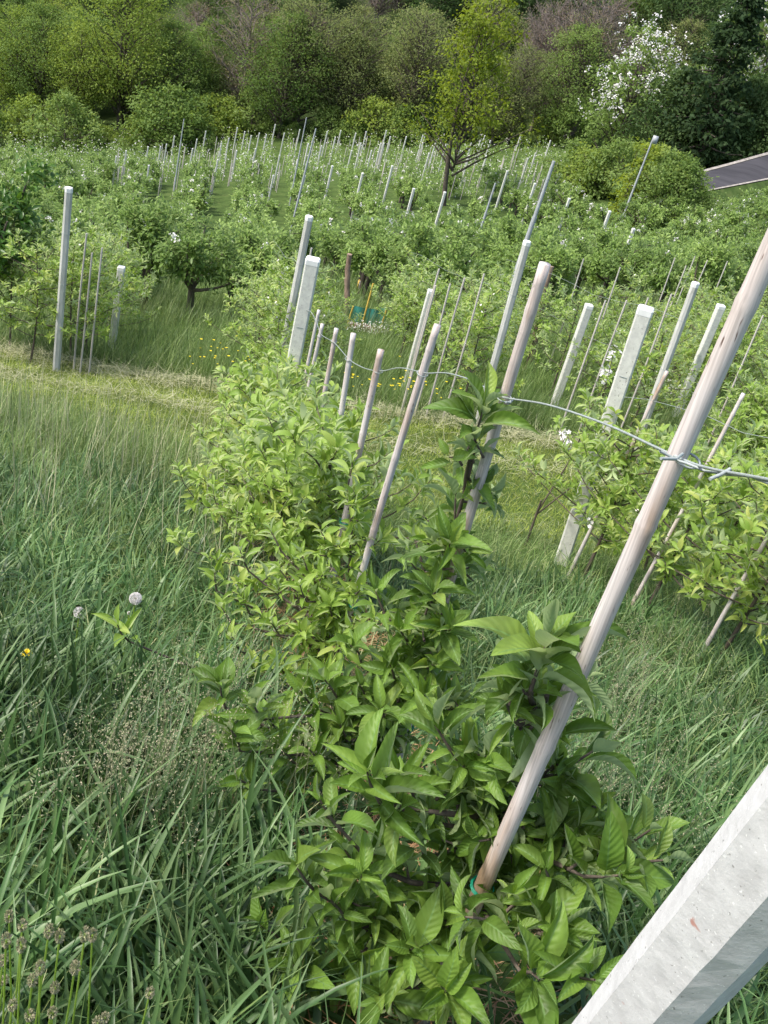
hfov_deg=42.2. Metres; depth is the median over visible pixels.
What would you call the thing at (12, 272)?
apple tree
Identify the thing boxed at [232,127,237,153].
concrete post
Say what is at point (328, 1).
broadleaf tree
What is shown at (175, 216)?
apple tree
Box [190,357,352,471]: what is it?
apple tree
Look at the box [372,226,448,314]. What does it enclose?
apple tree
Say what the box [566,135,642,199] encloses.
bush
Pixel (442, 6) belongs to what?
broadleaf tree
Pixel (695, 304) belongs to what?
apple tree
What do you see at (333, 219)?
apple tree
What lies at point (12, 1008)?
seed head plant
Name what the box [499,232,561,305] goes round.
apple tree
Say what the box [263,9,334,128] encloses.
broadleaf tree
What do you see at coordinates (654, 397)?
cane stake
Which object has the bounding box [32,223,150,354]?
apple tree
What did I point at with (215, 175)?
concrete post
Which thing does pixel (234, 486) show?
apple tree
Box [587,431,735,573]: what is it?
apple tree
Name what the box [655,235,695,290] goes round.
apple tree
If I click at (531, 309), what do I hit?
cane stake
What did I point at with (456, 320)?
apple tree
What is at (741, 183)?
road verge
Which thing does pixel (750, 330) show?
apple tree
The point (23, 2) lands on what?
broadleaf tree
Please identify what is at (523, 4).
broadleaf tree
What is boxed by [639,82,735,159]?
broadleaf tree
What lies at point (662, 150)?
bush
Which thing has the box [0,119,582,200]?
slope orchard
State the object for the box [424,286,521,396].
apple tree
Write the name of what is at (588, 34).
broadleaf tree
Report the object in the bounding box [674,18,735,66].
broadleaf tree
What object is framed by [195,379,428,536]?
apple tree
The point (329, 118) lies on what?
bush
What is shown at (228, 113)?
bush
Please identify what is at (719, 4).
broadleaf tree
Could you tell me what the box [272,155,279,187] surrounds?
concrete post
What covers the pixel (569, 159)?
bush
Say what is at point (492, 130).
broadleaf tree
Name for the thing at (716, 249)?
apple tree
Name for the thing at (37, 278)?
apple tree
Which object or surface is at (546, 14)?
broadleaf tree
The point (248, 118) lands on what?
bush
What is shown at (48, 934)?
seed head plant
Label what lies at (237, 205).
apple tree
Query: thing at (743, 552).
apple tree
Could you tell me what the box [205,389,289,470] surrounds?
apple tree
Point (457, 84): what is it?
broadleaf tree
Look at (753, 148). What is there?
broadleaf tree
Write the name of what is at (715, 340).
apple tree
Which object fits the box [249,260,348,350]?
apple tree
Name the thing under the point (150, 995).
seed head plant
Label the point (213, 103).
bush
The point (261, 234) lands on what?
apple tree
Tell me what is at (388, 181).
concrete post
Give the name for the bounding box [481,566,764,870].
flowering grass
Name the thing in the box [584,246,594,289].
apple tree
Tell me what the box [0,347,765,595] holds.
mown grass
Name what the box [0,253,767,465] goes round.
bank grass
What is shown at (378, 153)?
concrete post
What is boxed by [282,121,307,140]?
bush
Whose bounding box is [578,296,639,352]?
apple tree
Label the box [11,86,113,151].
bush
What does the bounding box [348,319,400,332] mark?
white ground flowers
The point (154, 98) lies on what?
bush
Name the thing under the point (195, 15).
broadleaf tree
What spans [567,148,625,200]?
bush
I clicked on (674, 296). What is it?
cane stake
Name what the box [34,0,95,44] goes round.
broadleaf tree
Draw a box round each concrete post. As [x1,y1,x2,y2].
[53,186,72,371]
[108,265,125,347]
[122,150,126,183]
[211,159,218,193]
[230,150,236,181]
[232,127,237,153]
[267,175,273,203]
[267,267,287,339]
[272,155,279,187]
[282,215,312,351]
[287,255,320,368]
[294,129,299,153]
[302,143,308,169]
[321,131,327,155]
[324,165,333,198]
[328,137,335,164]
[350,173,363,220]
[354,143,361,168]
[374,143,381,168]
[377,143,384,168]
[383,136,390,161]
[383,165,393,203]
[402,289,434,386]
[407,188,414,217]
[421,153,429,179]
[427,143,435,171]
[435,191,445,225]
[476,240,530,424]
[495,170,507,209]
[518,158,528,187]
[521,183,535,227]
[525,153,535,183]
[550,303,593,405]
[554,304,654,566]
[558,198,570,230]
[572,765,767,1023]
[604,210,610,227]
[608,228,635,293]
[634,281,699,449]
[673,303,725,416]
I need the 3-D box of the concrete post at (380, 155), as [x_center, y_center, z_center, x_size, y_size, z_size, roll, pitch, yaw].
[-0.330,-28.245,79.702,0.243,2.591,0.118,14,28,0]
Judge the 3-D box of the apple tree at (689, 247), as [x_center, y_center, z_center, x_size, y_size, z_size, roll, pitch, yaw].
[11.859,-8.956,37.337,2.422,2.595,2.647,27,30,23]
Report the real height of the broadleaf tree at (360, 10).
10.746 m
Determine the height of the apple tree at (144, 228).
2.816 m
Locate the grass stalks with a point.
(48, 437)
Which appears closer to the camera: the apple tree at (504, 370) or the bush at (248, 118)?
the apple tree at (504, 370)
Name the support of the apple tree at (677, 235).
on the hillside
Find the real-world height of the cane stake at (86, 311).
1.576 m
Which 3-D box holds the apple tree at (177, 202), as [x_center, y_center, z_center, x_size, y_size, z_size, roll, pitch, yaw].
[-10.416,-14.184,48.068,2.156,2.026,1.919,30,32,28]
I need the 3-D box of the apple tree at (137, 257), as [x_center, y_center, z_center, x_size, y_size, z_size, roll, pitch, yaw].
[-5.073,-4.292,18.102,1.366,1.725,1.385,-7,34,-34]
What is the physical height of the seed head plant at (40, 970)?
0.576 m
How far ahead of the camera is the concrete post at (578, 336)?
14.28 m
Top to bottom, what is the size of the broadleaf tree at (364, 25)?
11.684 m
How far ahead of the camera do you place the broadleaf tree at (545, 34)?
96.04 m
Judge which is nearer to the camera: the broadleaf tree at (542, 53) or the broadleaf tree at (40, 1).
the broadleaf tree at (542, 53)
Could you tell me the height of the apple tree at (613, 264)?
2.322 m
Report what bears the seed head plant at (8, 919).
on the hillside
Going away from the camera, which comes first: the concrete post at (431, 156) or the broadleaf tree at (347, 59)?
the concrete post at (431, 156)
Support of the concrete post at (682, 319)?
on the hillside
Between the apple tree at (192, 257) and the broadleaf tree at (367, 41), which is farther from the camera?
the broadleaf tree at (367, 41)
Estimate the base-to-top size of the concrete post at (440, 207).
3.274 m
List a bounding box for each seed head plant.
[0,953,8,986]
[0,974,8,1007]
[1,932,11,1023]
[4,909,13,1020]
[7,998,17,1023]
[13,918,27,1023]
[16,937,26,1023]
[24,1008,35,1023]
[26,972,37,1023]
[34,959,45,1023]
[35,923,54,1023]
[47,1005,57,1023]
[48,928,65,1023]
[49,981,60,1023]
[65,958,80,1023]
[72,925,90,1023]
[87,927,97,1023]
[92,1015,102,1023]
[100,1011,109,1023]
[142,985,154,1023]
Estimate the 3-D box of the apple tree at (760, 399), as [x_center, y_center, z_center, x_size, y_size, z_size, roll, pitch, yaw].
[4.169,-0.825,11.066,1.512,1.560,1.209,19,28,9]
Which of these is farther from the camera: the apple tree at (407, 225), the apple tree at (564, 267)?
the apple tree at (407, 225)
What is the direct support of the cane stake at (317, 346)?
on the hillside
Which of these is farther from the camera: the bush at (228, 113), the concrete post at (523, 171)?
the bush at (228, 113)
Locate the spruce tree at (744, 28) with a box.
[651,0,767,190]
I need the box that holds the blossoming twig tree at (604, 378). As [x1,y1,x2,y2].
[524,345,621,545]
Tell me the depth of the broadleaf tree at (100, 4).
110.46 m
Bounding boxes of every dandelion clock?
[73,607,81,644]
[129,592,141,628]
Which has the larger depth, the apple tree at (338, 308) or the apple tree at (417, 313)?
the apple tree at (417, 313)
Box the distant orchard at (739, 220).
[0,145,767,245]
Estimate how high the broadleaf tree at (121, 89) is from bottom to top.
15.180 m
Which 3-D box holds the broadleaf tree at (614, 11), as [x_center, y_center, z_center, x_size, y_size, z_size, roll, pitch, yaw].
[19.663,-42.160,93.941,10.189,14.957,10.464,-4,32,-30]
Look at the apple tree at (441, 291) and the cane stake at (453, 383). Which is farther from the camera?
the apple tree at (441, 291)
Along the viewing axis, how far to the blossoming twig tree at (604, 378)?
8.04 m
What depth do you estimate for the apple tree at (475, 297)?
16.05 m
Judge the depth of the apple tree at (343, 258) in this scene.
35.57 m
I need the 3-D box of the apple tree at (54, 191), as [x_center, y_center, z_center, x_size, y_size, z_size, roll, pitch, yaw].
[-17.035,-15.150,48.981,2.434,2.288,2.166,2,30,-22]
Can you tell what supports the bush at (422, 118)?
on the hillside
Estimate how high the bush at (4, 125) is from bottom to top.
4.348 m
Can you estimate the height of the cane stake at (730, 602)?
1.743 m
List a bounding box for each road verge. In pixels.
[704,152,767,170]
[708,178,767,190]
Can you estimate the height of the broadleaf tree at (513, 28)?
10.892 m
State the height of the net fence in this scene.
1.163 m
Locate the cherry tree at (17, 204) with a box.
[0,140,62,279]
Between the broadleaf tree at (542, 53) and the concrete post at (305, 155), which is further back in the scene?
the broadleaf tree at (542, 53)
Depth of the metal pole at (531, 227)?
17.76 m
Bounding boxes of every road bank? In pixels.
[677,152,765,189]
[696,180,767,202]
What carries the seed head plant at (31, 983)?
on the hillside
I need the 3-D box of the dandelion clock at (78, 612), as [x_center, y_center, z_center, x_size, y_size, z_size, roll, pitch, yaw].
[-1.120,0.482,3.604,0.030,0.334,0.041,14,28,0]
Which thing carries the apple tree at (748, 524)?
on the hillside
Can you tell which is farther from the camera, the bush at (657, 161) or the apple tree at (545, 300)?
the bush at (657, 161)
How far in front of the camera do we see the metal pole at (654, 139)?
55.73 m
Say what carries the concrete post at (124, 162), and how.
on the hillside
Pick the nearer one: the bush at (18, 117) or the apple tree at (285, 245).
the apple tree at (285, 245)
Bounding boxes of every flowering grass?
[0,612,417,888]
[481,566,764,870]
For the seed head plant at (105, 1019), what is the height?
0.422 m
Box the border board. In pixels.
[349,322,390,333]
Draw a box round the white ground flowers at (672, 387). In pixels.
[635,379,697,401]
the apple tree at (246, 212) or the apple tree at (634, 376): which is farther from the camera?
the apple tree at (246, 212)
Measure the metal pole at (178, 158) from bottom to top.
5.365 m
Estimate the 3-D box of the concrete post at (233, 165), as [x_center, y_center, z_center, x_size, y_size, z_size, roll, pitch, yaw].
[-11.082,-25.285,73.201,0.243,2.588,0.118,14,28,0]
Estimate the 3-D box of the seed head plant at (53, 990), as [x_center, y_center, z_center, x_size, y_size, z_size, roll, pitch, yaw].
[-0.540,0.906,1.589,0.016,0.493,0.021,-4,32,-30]
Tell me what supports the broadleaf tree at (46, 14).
on the hillside
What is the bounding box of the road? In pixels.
[694,155,767,191]
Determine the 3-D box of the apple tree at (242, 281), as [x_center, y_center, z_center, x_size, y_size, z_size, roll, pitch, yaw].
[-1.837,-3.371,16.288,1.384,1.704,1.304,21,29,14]
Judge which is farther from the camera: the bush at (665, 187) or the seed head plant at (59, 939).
the bush at (665, 187)
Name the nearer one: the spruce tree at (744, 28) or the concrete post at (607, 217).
the concrete post at (607, 217)
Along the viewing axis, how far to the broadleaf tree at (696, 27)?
99.75 m
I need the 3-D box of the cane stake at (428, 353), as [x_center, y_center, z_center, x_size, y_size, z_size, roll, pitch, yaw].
[-0.037,0.087,3.848,0.055,1.752,0.124,-6,34,-33]
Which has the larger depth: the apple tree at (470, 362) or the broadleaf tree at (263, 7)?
the broadleaf tree at (263, 7)
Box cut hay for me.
[0,333,767,1020]
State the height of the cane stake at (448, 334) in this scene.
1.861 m
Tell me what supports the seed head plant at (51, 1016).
on the hillside
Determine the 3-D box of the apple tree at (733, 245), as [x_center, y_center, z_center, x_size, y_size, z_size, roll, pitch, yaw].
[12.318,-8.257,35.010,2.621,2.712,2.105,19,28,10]
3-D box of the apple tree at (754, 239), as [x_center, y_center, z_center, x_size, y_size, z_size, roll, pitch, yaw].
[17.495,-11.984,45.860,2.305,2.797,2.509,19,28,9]
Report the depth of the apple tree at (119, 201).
45.23 m
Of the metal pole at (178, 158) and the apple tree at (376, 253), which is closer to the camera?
the apple tree at (376, 253)
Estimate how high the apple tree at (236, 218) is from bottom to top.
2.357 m
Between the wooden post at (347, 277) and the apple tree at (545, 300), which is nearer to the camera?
the apple tree at (545, 300)
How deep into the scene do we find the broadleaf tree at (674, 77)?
74.40 m
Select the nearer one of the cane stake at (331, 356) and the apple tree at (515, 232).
the cane stake at (331, 356)
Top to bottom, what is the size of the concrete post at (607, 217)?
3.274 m
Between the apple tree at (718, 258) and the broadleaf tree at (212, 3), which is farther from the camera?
the broadleaf tree at (212, 3)
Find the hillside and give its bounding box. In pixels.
[0,0,767,1023]
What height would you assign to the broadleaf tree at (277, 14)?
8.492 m
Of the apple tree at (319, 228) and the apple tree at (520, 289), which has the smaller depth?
the apple tree at (520, 289)
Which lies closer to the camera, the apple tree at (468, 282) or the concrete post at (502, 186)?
the apple tree at (468, 282)
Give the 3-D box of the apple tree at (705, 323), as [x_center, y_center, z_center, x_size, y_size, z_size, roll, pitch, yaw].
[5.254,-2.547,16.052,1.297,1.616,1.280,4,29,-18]
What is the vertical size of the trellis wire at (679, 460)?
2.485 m
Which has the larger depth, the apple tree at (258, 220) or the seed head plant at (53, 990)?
the apple tree at (258, 220)
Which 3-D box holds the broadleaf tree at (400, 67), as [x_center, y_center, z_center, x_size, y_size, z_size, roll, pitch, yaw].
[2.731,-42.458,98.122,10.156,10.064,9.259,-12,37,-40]
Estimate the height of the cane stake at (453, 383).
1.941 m
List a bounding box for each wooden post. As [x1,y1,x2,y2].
[343,253,351,314]
[527,266,553,361]
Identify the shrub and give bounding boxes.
[607,138,660,229]
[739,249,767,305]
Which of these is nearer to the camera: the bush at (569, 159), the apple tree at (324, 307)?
the apple tree at (324, 307)
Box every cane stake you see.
[73,233,87,368]
[79,253,92,373]
[88,248,102,374]
[303,309,320,380]
[305,323,323,394]
[320,328,338,416]
[326,349,383,616]
[330,333,355,500]
[335,323,440,661]
[396,261,550,757]
[400,269,439,412]
[401,285,435,414]
[414,229,767,1023]
[414,284,450,415]
[426,278,465,414]
[441,274,484,419]
[547,259,583,369]
[556,300,605,438]
[568,370,668,575]
[576,300,626,437]
[579,267,620,382]
[615,294,671,439]
[631,393,744,604]
[646,258,674,334]
[647,266,686,368]
[665,256,695,332]
[690,261,727,353]
[705,537,767,649]
[708,315,763,444]
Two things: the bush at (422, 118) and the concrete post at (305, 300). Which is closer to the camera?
the concrete post at (305, 300)
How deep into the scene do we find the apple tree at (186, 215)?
39.99 m
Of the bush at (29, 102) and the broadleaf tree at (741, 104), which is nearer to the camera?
the broadleaf tree at (741, 104)
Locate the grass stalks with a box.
[0,343,405,603]
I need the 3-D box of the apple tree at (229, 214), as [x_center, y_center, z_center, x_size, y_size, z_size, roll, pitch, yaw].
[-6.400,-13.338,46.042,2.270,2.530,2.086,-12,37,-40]
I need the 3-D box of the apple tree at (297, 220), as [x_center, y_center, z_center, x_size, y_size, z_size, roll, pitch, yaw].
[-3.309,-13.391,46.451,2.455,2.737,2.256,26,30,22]
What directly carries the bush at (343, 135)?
on the hillside
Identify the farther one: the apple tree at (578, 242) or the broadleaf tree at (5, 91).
the broadleaf tree at (5, 91)
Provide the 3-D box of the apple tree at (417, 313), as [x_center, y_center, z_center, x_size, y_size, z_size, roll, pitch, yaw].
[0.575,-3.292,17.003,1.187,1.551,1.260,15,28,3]
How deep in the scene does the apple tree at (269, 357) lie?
9.08 m
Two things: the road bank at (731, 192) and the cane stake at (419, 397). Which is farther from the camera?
the road bank at (731, 192)
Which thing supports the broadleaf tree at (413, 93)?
on the hillside
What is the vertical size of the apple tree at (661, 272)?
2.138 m
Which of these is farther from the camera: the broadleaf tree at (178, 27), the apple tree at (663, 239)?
the broadleaf tree at (178, 27)
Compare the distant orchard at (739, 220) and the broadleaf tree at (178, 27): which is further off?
the broadleaf tree at (178, 27)
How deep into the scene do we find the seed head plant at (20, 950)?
1.43 m
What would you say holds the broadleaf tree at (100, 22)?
on the hillside
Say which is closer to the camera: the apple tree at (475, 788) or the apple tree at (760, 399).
the apple tree at (475, 788)
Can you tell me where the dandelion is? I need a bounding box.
[21,649,29,660]
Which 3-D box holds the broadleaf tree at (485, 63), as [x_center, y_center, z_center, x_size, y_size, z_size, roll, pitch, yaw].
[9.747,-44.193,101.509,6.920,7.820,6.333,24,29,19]
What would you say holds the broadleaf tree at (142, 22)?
on the hillside
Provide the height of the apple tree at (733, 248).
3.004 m
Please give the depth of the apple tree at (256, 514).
4.82 m
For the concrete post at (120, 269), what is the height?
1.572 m
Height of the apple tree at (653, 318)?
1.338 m
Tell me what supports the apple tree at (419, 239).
on the hillside
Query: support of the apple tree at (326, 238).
on the hillside
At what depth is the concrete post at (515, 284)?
11.73 m
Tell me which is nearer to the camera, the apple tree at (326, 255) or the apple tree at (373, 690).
the apple tree at (373, 690)
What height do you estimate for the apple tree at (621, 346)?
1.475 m
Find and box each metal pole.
[172,119,183,196]
[289,117,306,205]
[290,128,316,231]
[481,183,495,227]
[491,160,555,347]
[624,135,658,213]
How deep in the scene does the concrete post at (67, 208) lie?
11.55 m
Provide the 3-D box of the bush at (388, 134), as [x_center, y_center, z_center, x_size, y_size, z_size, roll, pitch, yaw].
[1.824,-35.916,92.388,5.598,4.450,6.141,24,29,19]
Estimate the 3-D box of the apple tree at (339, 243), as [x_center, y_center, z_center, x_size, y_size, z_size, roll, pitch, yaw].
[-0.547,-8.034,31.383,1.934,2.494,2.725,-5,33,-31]
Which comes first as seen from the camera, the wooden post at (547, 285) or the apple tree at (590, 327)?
the apple tree at (590, 327)
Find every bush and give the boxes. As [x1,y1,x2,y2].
[0,92,79,143]
[0,105,25,144]
[0,111,46,142]
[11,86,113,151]
[72,117,112,148]
[93,124,120,145]
[109,80,216,151]
[118,112,160,149]
[138,82,223,151]
[173,93,242,139]
[188,93,249,142]
[214,81,291,134]
[254,108,302,135]
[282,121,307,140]
[305,103,348,141]
[331,111,380,144]
[341,93,414,146]
[375,100,432,147]
[403,85,480,141]
[473,117,516,140]
[500,122,538,144]
[528,114,565,143]
[531,93,607,148]
[535,136,599,189]
[551,141,623,198]
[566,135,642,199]
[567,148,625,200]
[603,136,654,181]
[615,139,674,183]
[618,141,709,190]
[625,145,702,206]
[636,150,718,208]
[661,165,725,210]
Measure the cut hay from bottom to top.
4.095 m
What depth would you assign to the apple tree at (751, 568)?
5.77 m
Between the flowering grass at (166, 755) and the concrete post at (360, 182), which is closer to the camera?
the flowering grass at (166, 755)
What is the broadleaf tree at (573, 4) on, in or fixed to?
on the hillside
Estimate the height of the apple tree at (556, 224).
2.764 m
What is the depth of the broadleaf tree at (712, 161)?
74.81 m
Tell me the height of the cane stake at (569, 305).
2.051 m
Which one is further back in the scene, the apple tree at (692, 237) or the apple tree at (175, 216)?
the apple tree at (692, 237)
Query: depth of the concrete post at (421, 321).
14.24 m
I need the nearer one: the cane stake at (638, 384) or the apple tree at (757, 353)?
the cane stake at (638, 384)
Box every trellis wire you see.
[307,310,767,484]
[512,261,678,318]
[627,397,767,437]
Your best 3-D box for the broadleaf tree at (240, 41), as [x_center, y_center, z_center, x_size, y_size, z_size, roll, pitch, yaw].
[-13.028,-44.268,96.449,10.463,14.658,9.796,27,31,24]
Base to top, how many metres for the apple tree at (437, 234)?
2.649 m
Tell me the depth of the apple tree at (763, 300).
18.74 m
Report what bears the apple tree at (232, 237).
on the hillside
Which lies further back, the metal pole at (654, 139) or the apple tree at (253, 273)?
the metal pole at (654, 139)
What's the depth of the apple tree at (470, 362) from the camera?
12.36 m
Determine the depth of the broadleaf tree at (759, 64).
76.22 m
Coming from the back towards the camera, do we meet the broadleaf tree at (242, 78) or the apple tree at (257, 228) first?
the broadleaf tree at (242, 78)
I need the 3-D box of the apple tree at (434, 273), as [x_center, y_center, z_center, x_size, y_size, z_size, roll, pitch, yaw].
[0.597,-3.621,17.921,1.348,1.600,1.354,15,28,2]
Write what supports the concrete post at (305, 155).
on the hillside
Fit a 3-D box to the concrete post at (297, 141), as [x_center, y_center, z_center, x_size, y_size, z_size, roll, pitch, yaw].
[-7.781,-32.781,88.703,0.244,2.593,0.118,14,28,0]
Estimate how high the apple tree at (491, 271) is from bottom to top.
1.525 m
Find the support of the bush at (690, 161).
on the road bank at (731, 192)
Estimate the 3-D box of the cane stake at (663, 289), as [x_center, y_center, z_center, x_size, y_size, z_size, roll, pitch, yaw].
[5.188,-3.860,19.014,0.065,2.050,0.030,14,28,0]
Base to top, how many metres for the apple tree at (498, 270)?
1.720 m
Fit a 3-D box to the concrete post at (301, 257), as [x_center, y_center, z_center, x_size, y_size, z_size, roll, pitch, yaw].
[-1.152,-2.314,12.062,0.145,2.571,0.099,14,28,0]
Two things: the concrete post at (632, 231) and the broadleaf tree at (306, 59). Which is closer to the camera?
the concrete post at (632, 231)
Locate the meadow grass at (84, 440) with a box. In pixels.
[0,362,767,1023]
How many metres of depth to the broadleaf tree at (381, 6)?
113.47 m
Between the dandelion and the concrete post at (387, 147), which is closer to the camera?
the dandelion
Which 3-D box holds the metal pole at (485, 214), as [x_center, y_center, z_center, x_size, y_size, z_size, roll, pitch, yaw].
[3.687,-10.759,39.229,0.331,4.430,0.100,14,28,0]
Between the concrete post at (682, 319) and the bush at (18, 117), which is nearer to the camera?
the concrete post at (682, 319)
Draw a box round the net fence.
[347,283,386,324]
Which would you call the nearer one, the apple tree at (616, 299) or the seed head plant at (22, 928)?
the seed head plant at (22, 928)
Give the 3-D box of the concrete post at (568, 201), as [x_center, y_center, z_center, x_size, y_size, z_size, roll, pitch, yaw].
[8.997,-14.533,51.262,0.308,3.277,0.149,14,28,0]
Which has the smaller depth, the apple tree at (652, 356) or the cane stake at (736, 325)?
the cane stake at (736, 325)
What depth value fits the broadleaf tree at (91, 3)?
110.80 m
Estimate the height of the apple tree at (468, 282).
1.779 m
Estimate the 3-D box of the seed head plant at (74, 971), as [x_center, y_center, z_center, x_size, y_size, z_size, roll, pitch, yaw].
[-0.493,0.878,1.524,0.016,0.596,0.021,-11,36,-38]
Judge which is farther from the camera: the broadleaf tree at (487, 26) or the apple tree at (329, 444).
the broadleaf tree at (487, 26)
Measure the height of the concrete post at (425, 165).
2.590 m
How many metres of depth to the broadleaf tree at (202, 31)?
98.16 m
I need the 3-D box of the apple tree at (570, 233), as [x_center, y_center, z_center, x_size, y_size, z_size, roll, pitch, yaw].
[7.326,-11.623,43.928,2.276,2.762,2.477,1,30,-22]
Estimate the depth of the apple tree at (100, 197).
47.01 m
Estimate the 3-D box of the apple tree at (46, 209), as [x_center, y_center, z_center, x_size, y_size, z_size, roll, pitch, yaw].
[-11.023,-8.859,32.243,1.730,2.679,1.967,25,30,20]
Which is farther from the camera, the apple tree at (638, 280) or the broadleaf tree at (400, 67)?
the broadleaf tree at (400, 67)
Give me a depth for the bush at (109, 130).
91.31 m
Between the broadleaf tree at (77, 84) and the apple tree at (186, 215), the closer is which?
the apple tree at (186, 215)
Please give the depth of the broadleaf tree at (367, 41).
93.18 m
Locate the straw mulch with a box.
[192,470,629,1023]
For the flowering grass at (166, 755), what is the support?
on the hillside
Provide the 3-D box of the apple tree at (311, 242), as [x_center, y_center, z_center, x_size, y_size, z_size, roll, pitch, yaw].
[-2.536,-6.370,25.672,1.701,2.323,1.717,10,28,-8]
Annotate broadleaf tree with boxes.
[0,0,34,22]
[0,0,41,65]
[0,0,100,119]
[0,2,62,121]
[7,0,56,15]
[10,17,79,110]
[29,19,124,129]
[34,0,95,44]
[52,2,134,109]
[55,0,207,133]
[58,0,119,30]
[84,0,174,33]
[102,42,153,123]
[117,5,171,74]
[119,16,226,118]
[132,14,197,86]
[157,32,230,97]
[171,15,244,107]
[173,0,242,32]
[175,0,225,71]
[197,0,284,116]
[217,41,272,119]
[233,7,282,65]
[233,9,345,137]
[240,0,300,32]
[244,23,313,127]
[256,2,318,60]
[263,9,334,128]
[264,0,366,135]
[270,0,339,43]
[291,16,391,130]
[308,29,399,126]
[310,10,403,108]
[320,0,395,90]
[361,0,409,31]
[369,29,456,122]
[370,0,472,127]
[376,15,458,121]
[385,5,450,81]
[387,0,557,205]
[396,0,496,45]
[439,53,501,126]
[447,0,549,55]
[456,0,529,63]
[457,40,514,111]
[459,58,536,144]
[490,39,558,144]
[508,0,597,130]
[513,15,567,125]
[517,8,570,73]
[526,21,617,142]
[527,0,612,44]
[541,10,627,134]
[545,0,644,135]
[571,11,692,164]
[572,3,626,79]
[600,0,671,56]
[605,29,670,134]
[607,64,724,163]
[626,0,737,64]
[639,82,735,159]
[651,12,713,92]
[662,89,762,167]
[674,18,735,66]
[679,61,707,72]
[688,97,756,163]
[691,21,767,74]
[695,0,767,107]
[696,0,741,20]
[705,53,767,81]
[717,72,767,179]
[728,93,767,181]
[728,99,766,161]
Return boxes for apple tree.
[0,202,75,347]
[0,228,97,362]
[12,217,127,362]
[14,182,63,206]
[24,228,109,316]
[26,194,62,262]
[26,209,60,280]
[27,192,54,212]
[30,190,58,204]
[30,244,120,355]
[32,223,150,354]
[35,232,142,347]
[46,224,154,338]
[51,201,147,285]
[54,190,149,265]
[54,204,149,272]
[72,189,111,213]
[73,184,132,212]
[78,223,143,316]
[84,219,156,325]
[91,192,125,209]
[92,448,399,706]
[98,246,159,325]
[109,192,192,311]
[111,257,153,313]
[144,210,261,320]
[145,203,201,232]
[149,193,189,273]
[153,195,198,212]
[153,198,196,217]
[166,433,369,609]
[170,425,301,544]
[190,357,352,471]
[190,361,539,813]
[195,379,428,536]
[202,216,283,315]
[203,275,297,368]
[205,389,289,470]
[205,433,314,546]
[208,347,365,454]
[212,374,443,598]
[213,336,345,420]
[221,278,319,370]
[222,198,273,225]
[223,250,346,366]
[224,225,263,247]
[226,224,299,315]
[227,213,269,225]
[228,187,273,219]
[228,202,277,231]
[228,212,312,267]
[229,214,263,231]
[230,251,292,326]
[231,238,321,318]
[234,218,297,305]
[241,598,693,1023]
[246,208,282,232]
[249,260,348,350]
[258,270,343,358]
[266,225,321,265]
[284,199,343,233]
[307,273,364,364]
[312,221,335,265]
[312,240,343,271]
[313,213,345,230]
[313,216,346,277]
[324,217,390,283]
[334,234,359,278]
[336,213,415,293]
[338,216,401,297]
[341,209,400,239]
[358,224,408,303]
[370,269,408,334]
[371,245,455,352]
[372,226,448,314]
[376,204,427,234]
[377,264,450,343]
[389,271,467,365]
[389,280,452,356]
[392,204,510,292]
[396,215,435,231]
[398,278,477,349]
[403,219,454,247]
[420,301,493,385]
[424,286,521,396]
[426,221,465,275]
[428,266,537,396]
[436,299,512,386]
[437,259,503,357]
[444,278,523,371]
[452,221,507,282]
[465,261,514,311]
[469,217,524,275]
[474,270,527,335]
[486,203,564,281]
[497,275,555,352]
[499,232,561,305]
[504,276,576,367]
[506,225,582,301]
[510,387,738,578]
[523,276,623,395]
[541,217,596,283]
[556,228,586,242]
[557,222,581,240]
[557,309,619,373]
[562,227,613,302]
[566,232,592,283]
[566,319,656,423]
[571,413,767,616]
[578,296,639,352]
[583,222,668,305]
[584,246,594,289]
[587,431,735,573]
[593,316,706,435]
[594,325,655,380]
[595,258,664,330]
[596,233,658,308]
[607,225,635,236]
[611,228,638,243]
[613,294,666,339]
[623,448,767,659]
[632,227,681,250]
[637,337,700,398]
[641,239,686,296]
[641,239,708,317]
[646,299,696,359]
[650,270,731,379]
[654,223,698,249]
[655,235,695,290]
[655,266,729,343]
[657,306,726,394]
[661,451,767,609]
[663,305,746,380]
[675,248,699,270]
[678,237,698,257]
[679,312,766,374]
[680,235,694,248]
[683,231,747,329]
[683,303,767,409]
[690,229,744,283]
[692,275,767,337]
[696,381,767,499]
[704,363,767,483]
[709,320,767,402]
[717,239,750,298]
[720,237,761,295]
[727,235,767,300]
[729,309,767,404]
[730,468,767,598]
[732,356,767,421]
[733,541,767,600]
[744,231,761,245]
[746,420,767,468]
[748,304,767,381]
[753,291,767,335]
[756,285,767,344]
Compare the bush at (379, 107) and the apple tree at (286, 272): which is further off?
the bush at (379, 107)
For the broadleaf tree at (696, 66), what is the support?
on the hillside
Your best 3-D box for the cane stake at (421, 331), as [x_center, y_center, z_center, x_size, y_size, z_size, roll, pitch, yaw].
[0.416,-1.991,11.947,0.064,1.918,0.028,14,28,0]
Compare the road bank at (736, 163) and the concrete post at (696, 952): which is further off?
the road bank at (736, 163)
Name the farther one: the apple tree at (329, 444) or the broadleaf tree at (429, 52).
the broadleaf tree at (429, 52)
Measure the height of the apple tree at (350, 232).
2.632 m
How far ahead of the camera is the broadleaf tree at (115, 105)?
97.10 m
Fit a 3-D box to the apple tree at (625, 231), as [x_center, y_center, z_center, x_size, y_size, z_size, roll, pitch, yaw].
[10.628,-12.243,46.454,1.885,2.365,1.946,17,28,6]
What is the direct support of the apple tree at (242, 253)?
on the hillside
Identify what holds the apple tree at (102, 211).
on the hillside

